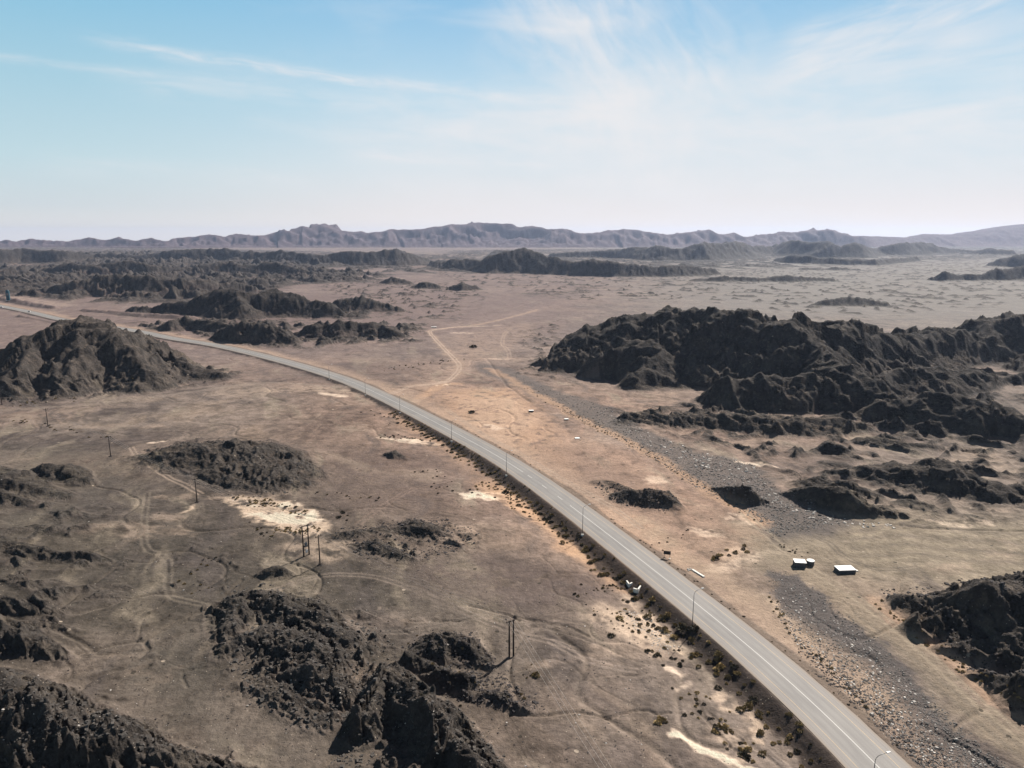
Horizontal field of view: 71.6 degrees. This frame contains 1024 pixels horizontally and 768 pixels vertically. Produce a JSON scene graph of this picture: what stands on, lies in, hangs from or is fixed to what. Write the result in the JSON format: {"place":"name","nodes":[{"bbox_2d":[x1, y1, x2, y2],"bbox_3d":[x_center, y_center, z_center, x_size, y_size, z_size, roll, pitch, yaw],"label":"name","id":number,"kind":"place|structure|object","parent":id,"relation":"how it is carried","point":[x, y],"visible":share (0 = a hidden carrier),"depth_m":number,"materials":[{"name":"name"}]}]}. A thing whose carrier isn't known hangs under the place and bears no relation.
{"place":"outdoors","nodes":[
{"label":"outdoors","id":0,"kind":"place"},
{"bbox_2d":[0,595,45,617],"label":"hill","id":1,"kind":"structure","parent":0,"point":[34,606],"depth_m":182.90,"materials":[{"name":"grey stone"}]},
{"bbox_2d":[0,465,77,506],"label":"hill","id":2,"kind":"structure","parent":0,"point":[15,481],"depth_m":267.19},
{"bbox_2d":[0,618,80,663],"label":"hill","id":3,"kind":"structure","parent":0,"point":[31,636],"depth_m":165.00,"materials":[{"name":"grey stone"}]},
{"bbox_2d":[30,463,97,486],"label":"hill","id":4,"kind":"structure","parent":0,"point":[69,474],"depth_m":282.10,"materials":[{"name":"stone"}]},
{"bbox_2d":[0,489,172,621],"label":"hill","id":5,"kind":"structure","parent":0,"point":[22,556],"depth_m":211.56,"materials":[{"name":"stone"}]},
{"bbox_2d":[0,296,202,322],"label":"embankment","id":6,"kind":"structure","parent":0,"point":[118,313],"depth_m":868.05,"materials":[{"name":"brown soil"}]},
{"bbox_2d":[5,290,9,300],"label":"tower","id":7,"kind":"structure","parent":6,"relation":"on","point":[7,292],"depth_m":1037.30,"materials":[{"name":"grey metal"}]},
{"bbox_2d":[0,315,246,404],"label":"hill","id":8,"kind":"structure","parent":0,"point":[79,356],"depth_m":457.55,"materials":[{"name":"stone"}]},
{"bbox_2d":[0,667,260,767],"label":"hill","id":9,"kind":"structure","parent":0,"point":[67,749],"depth_m":130.29,"materials":[{"name":"grey stone"}]},
{"bbox_2d":[0,669,219,767],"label":"stones","id":10,"kind":"object","parent":9,"relation":"on","point":[112,721],"visible":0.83,"depth_m":132.63,"materials":[{"name":"grey stone"}]},
{"bbox_2d":[0,250,395,303],"bbox_3d":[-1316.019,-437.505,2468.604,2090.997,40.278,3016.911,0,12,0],"label":"hill","id":11,"kind":"structure","parent":0,"point":[129,280],"depth_m":1474.81,"materials":[{"name":"grey stone"}]},
{"bbox_2d":[0,248,430,265],"bbox_3d":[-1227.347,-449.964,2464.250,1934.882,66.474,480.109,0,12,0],"label":"hill","id":12,"kind":"structure","parent":0,"point":[394,257],"depth_m":2455.12,"materials":[{"name":"grey stone"}]},
{"bbox_2d":[122,438,327,495],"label":"hill","id":13,"kind":"structure","parent":0,"point":[175,462],"depth_m":291.73,"materials":[{"name":"stone"}]},
{"bbox_2d":[154,437,322,496],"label":"stones","id":14,"kind":"object","parent":13,"relation":"on","point":[248,463],"visible":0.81,"depth_m":289.53,"materials":[{"name":"brown stone"}]},
{"bbox_2d":[125,288,400,320],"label":"hill","id":15,"kind":"structure","parent":0,"point":[231,304],"depth_m":850.05,"materials":[{"name":"grey stone"}]},
{"bbox_2d":[125,315,432,348],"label":"hill","id":16,"kind":"structure","parent":0,"point":[256,332],"depth_m":668.93,"materials":[{"name":"stone"}]},
{"bbox_2d":[203,589,398,735],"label":"hill","id":17,"kind":"structure","parent":0,"point":[212,614],"depth_m":162.97,"materials":[{"name":"grey stone"}]},
{"bbox_2d":[218,583,397,736],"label":"stones","id":18,"kind":"object","parent":17,"relation":"on","point":[271,668],"visible":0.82,"depth_m":159.98,"materials":[{"name":"grey stone"}]},
{"bbox_2d":[153,519,481,663],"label":"hill","id":19,"kind":"structure","parent":0,"point":[410,533],"depth_m":226.57,"materials":[{"name":"grey stone"}]},
{"bbox_2d":[335,516,479,560],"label":"stones","id":20,"kind":"object","parent":19,"relation":"on","point":[429,540],"visible":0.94,"depth_m":226.22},
{"bbox_2d":[256,450,407,620],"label":"hill","id":21,"kind":"structure","parent":0,"point":[275,572],"depth_m":201.90,"materials":[{"name":"grey stone"}]},
{"bbox_2d":[333,295,405,312],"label":"hill","id":22,"kind":"structure","parent":0,"point":[358,304],"depth_m":907.54,"materials":[{"name":"grey stone"}]},
{"bbox_2d":[330,276,482,290],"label":"hill","id":23,"kind":"structure","parent":0,"point":[461,286],"depth_m":1294.44,"materials":[{"name":"grey stone"}]},
{"bbox_2d":[336,661,507,767],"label":"hill","id":24,"kind":"structure","parent":0,"point":[464,756],"depth_m":135.84,"materials":[{"name":"grey stone"}]},
{"bbox_2d":[331,660,505,767],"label":"stones","id":25,"kind":"object","parent":24,"relation":"on","point":[412,726],"visible":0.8,"depth_m":135.09,"materials":[{"name":"grey stone"}]},
{"bbox_2d":[0,305,911,767],"bbox_3d":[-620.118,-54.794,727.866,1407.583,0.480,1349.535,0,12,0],"label":"road","id":26,"kind":"structure","parent":0,"point":[842,733],"depth_m":184.86,"materials":[{"name":"grey asphalt"}]},
{"bbox_2d":[397,631,530,711],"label":"hill","id":27,"kind":"structure","parent":0,"point":[419,666],"depth_m":159.23,"materials":[{"name":"grey stone"}]},
{"bbox_2d":[401,630,544,713],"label":"stones","id":28,"kind":"object","parent":27,"relation":"on","point":[469,697],"visible":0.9,"depth_m":153.67,"materials":[{"name":"grey stone"}]},
{"bbox_2d":[0,241,1023,767],"bbox_3d":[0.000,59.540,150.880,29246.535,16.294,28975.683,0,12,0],"label":"ground","id":29,"kind":"structure","parent":0,"point":[334,429],"depth_m":226.44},
{"bbox_2d":[193,478,198,502],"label":"utility pole","id":30,"kind":"object","parent":29,"relation":"on","point":[197,501],"visible":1,"depth_m":257.61,"materials":[{"name":"brown wood"}]},
{"bbox_2d":[300,523,309,556],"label":"twin utility pole","id":31,"kind":"object","parent":29,"relation":"on","point":[305,544],"visible":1,"depth_m":214.38,"materials":[{"name":"brown wood"}]},
{"bbox_2d":[315,535,321,565],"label":"utility pole","id":32,"kind":"object","parent":29,"relation":"on","point":[319,563],"visible":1,"depth_m":208.19,"materials":[{"name":"brown wood"}]},
{"bbox_2d":[1,458,641,766],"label":"stones","id":33,"kind":"object","parent":29,"relation":"on","point":[339,692],"visible":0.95,"depth_m":146.20,"materials":[{"name":"grey stone"}]},
{"bbox_2d":[78,240,566,247],"bbox_3d":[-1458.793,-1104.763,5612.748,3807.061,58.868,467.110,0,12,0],"label":"foothills","id":34,"kind":"structure","parent":29,"relation":"on","point":[489,244],"depth_m":5645.66,"materials":[{"name":"grey stone"}]},
{"bbox_2d":[3,445,670,765],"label":"stones","id":35,"kind":"object","parent":29,"relation":"on","point":[313,665],"visible":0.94,"depth_m":155.54,"materials":[{"name":"grey stone"}]},
{"bbox_2d":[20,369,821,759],"bbox_3d":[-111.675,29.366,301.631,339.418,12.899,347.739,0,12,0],"label":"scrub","id":36,"kind":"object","parent":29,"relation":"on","point":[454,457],"visible":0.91,"depth_m":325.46,"materials":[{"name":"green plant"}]},
{"bbox_2d":[20,360,898,745],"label":"scrub","id":37,"kind":"object","parent":29,"relation":"on","point":[472,492],"visible":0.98,"depth_m":249.20,"materials":[{"name":"plant"}]},
{"bbox_2d":[506,619,514,657],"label":"twin utility pole","id":38,"kind":"object","parent":29,"relation":"on","point":[513,620],"visible":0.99,"depth_m":163.11,"materials":[{"name":"brown wood"}]},
{"bbox_2d":[303,528,506,621],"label":"overhead wire","id":39,"kind":"object","parent":38,"relation":"attached to","point":[419,584],"visible":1,"depth_m":179.46,"materials":[{"name":"metal"}]},
{"bbox_2d":[306,526,508,619],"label":"overhead wire","id":40,"kind":"object","parent":38,"relation":"attached to","point":[408,576],"visible":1,"depth_m":183.67,"materials":[{"name":"metal"}]},
{"bbox_2d":[309,524,510,617],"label":"overhead wire","id":41,"kind":"object","parent":38,"relation":"attached to","point":[402,570],"visible":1,"depth_m":192.05,"materials":[{"name":"metal"}]},
{"bbox_2d":[12,358,1023,752],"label":"scrub","id":42,"kind":"object","parent":29,"relation":"on","point":[524,512],"visible":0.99,"depth_m":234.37,"materials":[{"name":"plant"}]},
{"bbox_2d":[531,671,539,677],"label":"bush","id":43,"kind":"object","parent":29,"relation":"on","point":[536,674],"visible":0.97,"depth_m":156.37,"materials":[{"name":"green plant"}]},
{"bbox_2d":[626,580,640,592],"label":"culvert headwall","id":44,"kind":"object","parent":29,"relation":"on","point":[635,590],"visible":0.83,"depth_m":197.11,"materials":[{"name":"concrete"}]},
{"bbox_2d":[620,609,678,653],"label":"stones","id":45,"kind":"object","parent":29,"relation":"on","point":[649,632],"visible":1,"depth_m":176.81,"materials":[{"name":"beige stone"}]},
{"bbox_2d":[653,718,661,725],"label":"bush","id":46,"kind":"object","parent":29,"relation":"on","point":[658,721],"visible":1,"depth_m":141.79,"materials":[{"name":"plant"}]},
{"bbox_2d":[675,622,691,632],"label":"bush","id":47,"kind":"object","parent":29,"relation":"on","point":[683,626],"visible":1,"depth_m":176.95,"materials":[{"name":"green plant"}]},
{"bbox_2d":[522,379,850,537],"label":"stones","id":48,"kind":"object","parent":29,"relation":"on","point":[781,518],"visible":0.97,"depth_m":274.65,"materials":[{"name":"stone"}]},
{"bbox_2d":[689,624,698,631],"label":"bush","id":49,"kind":"object","parent":29,"relation":"on","point":[694,627],"visible":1,"depth_m":175.35,"materials":[{"name":"green plant"}]},
{"bbox_2d":[687,568,704,577],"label":"culvert headwall","id":50,"kind":"object","parent":29,"relation":"on","point":[698,573],"visible":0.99,"depth_m":205.54,"materials":[{"name":"concrete"}]},
{"bbox_2d":[713,650,723,657],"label":"bush","id":51,"kind":"object","parent":29,"relation":"on","point":[718,653],"visible":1,"depth_m":164.98,"materials":[{"name":"green plant"}]},
{"bbox_2d":[730,663,738,669],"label":"bush","id":52,"kind":"object","parent":29,"relation":"on","point":[731,666],"visible":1,"depth_m":160.29,"materials":[{"name":"green plant"}]},
{"bbox_2d":[736,706,744,713],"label":"shrub","id":53,"kind":"object","parent":29,"relation":"on","point":[740,708],"visible":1,"depth_m":147.88,"materials":[{"name":"green plant"}]},
{"bbox_2d":[737,749,751,761],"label":"bush","id":54,"kind":"object","parent":29,"relation":"on","point":[741,752],"visible":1,"depth_m":134.09,"materials":[{"name":"green plant"}]},
{"bbox_2d":[600,409,894,527],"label":"stones","id":55,"kind":"object","parent":29,"relation":"on","point":[764,483],"visible":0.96,"depth_m":287.96,"materials":[{"name":"stone"}]},
{"bbox_2d":[744,702,752,709],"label":"shrub","id":56,"kind":"object","parent":29,"relation":"on","point":[747,705],"visible":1,"depth_m":148.60,"materials":[{"name":"green plant"}]},
{"bbox_2d":[748,696,757,701],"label":"shrub","id":57,"kind":"object","parent":29,"relation":"on","point":[751,698],"visible":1,"depth_m":150.73,"materials":[{"name":"green plant"}]},
{"bbox_2d":[755,709,763,714],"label":"shrub","id":58,"kind":"object","parent":29,"relation":"on","point":[760,712],"visible":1,"depth_m":146.74,"materials":[{"name":"green plant"}]},
{"bbox_2d":[756,729,764,736],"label":"shrub","id":59,"kind":"object","parent":29,"relation":"on","point":[761,732],"visible":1,"depth_m":140.53,"materials":[{"name":"green plant"}]},
{"bbox_2d":[757,750,766,756],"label":"shrub","id":60,"kind":"object","parent":29,"relation":"on","point":[762,752],"visible":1,"depth_m":134.75,"materials":[{"name":"green plant"}]},
{"bbox_2d":[795,720,803,726],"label":"shrub","id":61,"kind":"object","parent":29,"relation":"on","point":[799,722],"visible":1,"depth_m":140.93,"materials":[{"name":"green plant"}]},
{"bbox_2d":[793,558,806,567],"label":"hut","id":62,"kind":"object","parent":29,"relation":"on","point":[799,563],"visible":1,"depth_m":207.46,"materials":[{"name":"metal"}]},
{"bbox_2d":[806,559,814,566],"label":"water tank","id":63,"kind":"object","parent":29,"relation":"on","point":[809,562],"visible":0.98,"depth_m":208.29,"materials":[{"name":"metal"}]},
{"bbox_2d":[834,565,857,573],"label":"hut","id":64,"kind":"object","parent":29,"relation":"on","point":[844,569],"visible":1,"depth_m":203.88,"materials":[{"name":"metal"}]},
{"bbox_2d":[784,637,957,767],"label":"stones","id":65,"kind":"object","parent":29,"relation":"on","point":[894,732],"visible":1,"depth_m":143.13,"materials":[{"name":"grey stone"}]},
{"bbox_2d":[774,579,985,766],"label":"stones","id":66,"kind":"object","parent":29,"relation":"on","point":[914,701],"visible":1,"depth_m":152.18,"materials":[{"name":"grey stone"}]},
{"bbox_2d":[767,570,1007,767],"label":"stones","id":67,"kind":"object","parent":29,"relation":"on","point":[935,727],"visible":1,"depth_m":149.32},
{"bbox_2d":[0,221,1023,247],"bbox_3d":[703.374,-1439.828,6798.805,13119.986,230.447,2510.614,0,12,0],"label":"mountains","id":68,"kind":"structure","parent":0,"point":[476,234],"depth_m":5867.48,"materials":[{"name":"grey stone"}]},
{"bbox_2d":[0,246,1023,384],"bbox_3d":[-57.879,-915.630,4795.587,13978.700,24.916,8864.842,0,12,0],"label":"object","id":69,"kind":"structure","parent":0,"point":[715,264],"depth_m":1577.90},
{"bbox_2d":[0,0,1023,240],"label":"sky","id":70,"kind":"structure","parent":0,"point":[163,120],"materials":[{"name":"blue"}]},
{"bbox_2d":[427,247,721,277],"bbox_3d":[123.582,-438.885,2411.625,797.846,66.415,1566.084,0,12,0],"label":"hill","id":71,"kind":"structure","parent":0,"point":[523,260],"depth_m":1770.17,"materials":[{"name":"grey stone"}]},
{"bbox_2d":[590,480,683,509],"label":"hill","id":72,"kind":"structure","parent":0,"point":[675,504],"depth_m":257.16,"materials":[{"name":"black stone"}]},
{"bbox_2d":[594,481,676,512],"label":"stones","id":73,"kind":"object","parent":72,"relation":"on","point":[610,497],"visible":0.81,"depth_m":257.69,"materials":[{"name":"black stone"}]},
{"bbox_2d":[606,402,810,455],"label":"hill","id":74,"kind":"structure","parent":0,"point":[711,422],"depth_m":357.43,"materials":[{"name":"stone"}]},
{"bbox_2d":[710,484,767,505],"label":"hill","id":75,"kind":"structure","parent":0,"point":[748,497],"depth_m":257.23,"materials":[{"name":"black stone"}]},
{"bbox_2d":[528,305,1023,450],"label":"hill","id":76,"kind":"structure","parent":0,"point":[934,378],"depth_m":452.23,"materials":[{"name":"black stone"}]},
{"bbox_2d":[547,240,1016,265],"bbox_3d":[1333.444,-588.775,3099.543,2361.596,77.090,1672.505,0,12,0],"label":"hill","id":77,"kind":"structure","parent":0,"point":[816,253],"depth_m":3019.04,"materials":[{"name":"grey stone"}]},
{"bbox_2d":[689,267,892,306],"bbox_3d":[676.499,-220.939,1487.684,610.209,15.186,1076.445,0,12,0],"label":"hill","id":78,"kind":"structure","parent":0,"point":[849,301],"depth_m":1481.22,"materials":[{"name":"grey stone"}]},
{"bbox_2d":[668,413,1023,482],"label":"hill","id":79,"kind":"structure","parent":0,"point":[834,429],"depth_m":327.51,"materials":[{"name":"stone"}]},
{"bbox_2d":[782,485,918,519],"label":"hill","id":80,"kind":"structure","parent":0,"point":[841,500],"depth_m":247.78,"materials":[{"name":"black stone"}]},
{"bbox_2d":[781,457,1023,522],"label":"hill","id":81,"kind":"structure","parent":0,"point":[943,481],"depth_m":266.54,"materials":[{"name":"grey stone"}]},
{"bbox_2d":[885,571,1023,717],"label":"hill","id":82,"kind":"structure","parent":0,"point":[915,623],"depth_m":166.54,"materials":[{"name":"black stone"}]},
{"bbox_2d":[881,570,1023,684],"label":"stones","id":83,"kind":"object","parent":82,"relation":"on","point":[981,619],"visible":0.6,"depth_m":166.76,"materials":[{"name":"black stone"}]},
{"bbox_2d":[932,254,1023,280],"bbox_3d":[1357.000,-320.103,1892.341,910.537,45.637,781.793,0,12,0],"label":"hill","id":84,"kind":"structure","parent":0,"point":[1015,264],"depth_m":1551.60,"materials":[{"name":"grey stone"}]},
{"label":"twin utility pole","id":85,"kind":"object","parent":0,"visible":0},
{"bbox_2d":[510,626,596,763],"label":"overhead wire","id":86,"kind":"object","parent":85,"relation":"attached to","point":[554,697],"visible":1,"depth_m":134.87,"materials":[{"name":"metal"}]},
{"bbox_2d":[512,622,604,766],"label":"overhead wire","id":87,"kind":"object","parent":85,"relation":"attached to","point":[560,698],"visible":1,"depth_m":135.57,"materials":[{"name":"metal"}]},
{"bbox_2d":[517,623,611,767],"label":"overhead wire","id":88,"kind":"object","parent":85,"relation":"attached to","point":[566,699],"visible":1,"depth_m":135.30,"materials":[{"name":"metal"}]}
]}

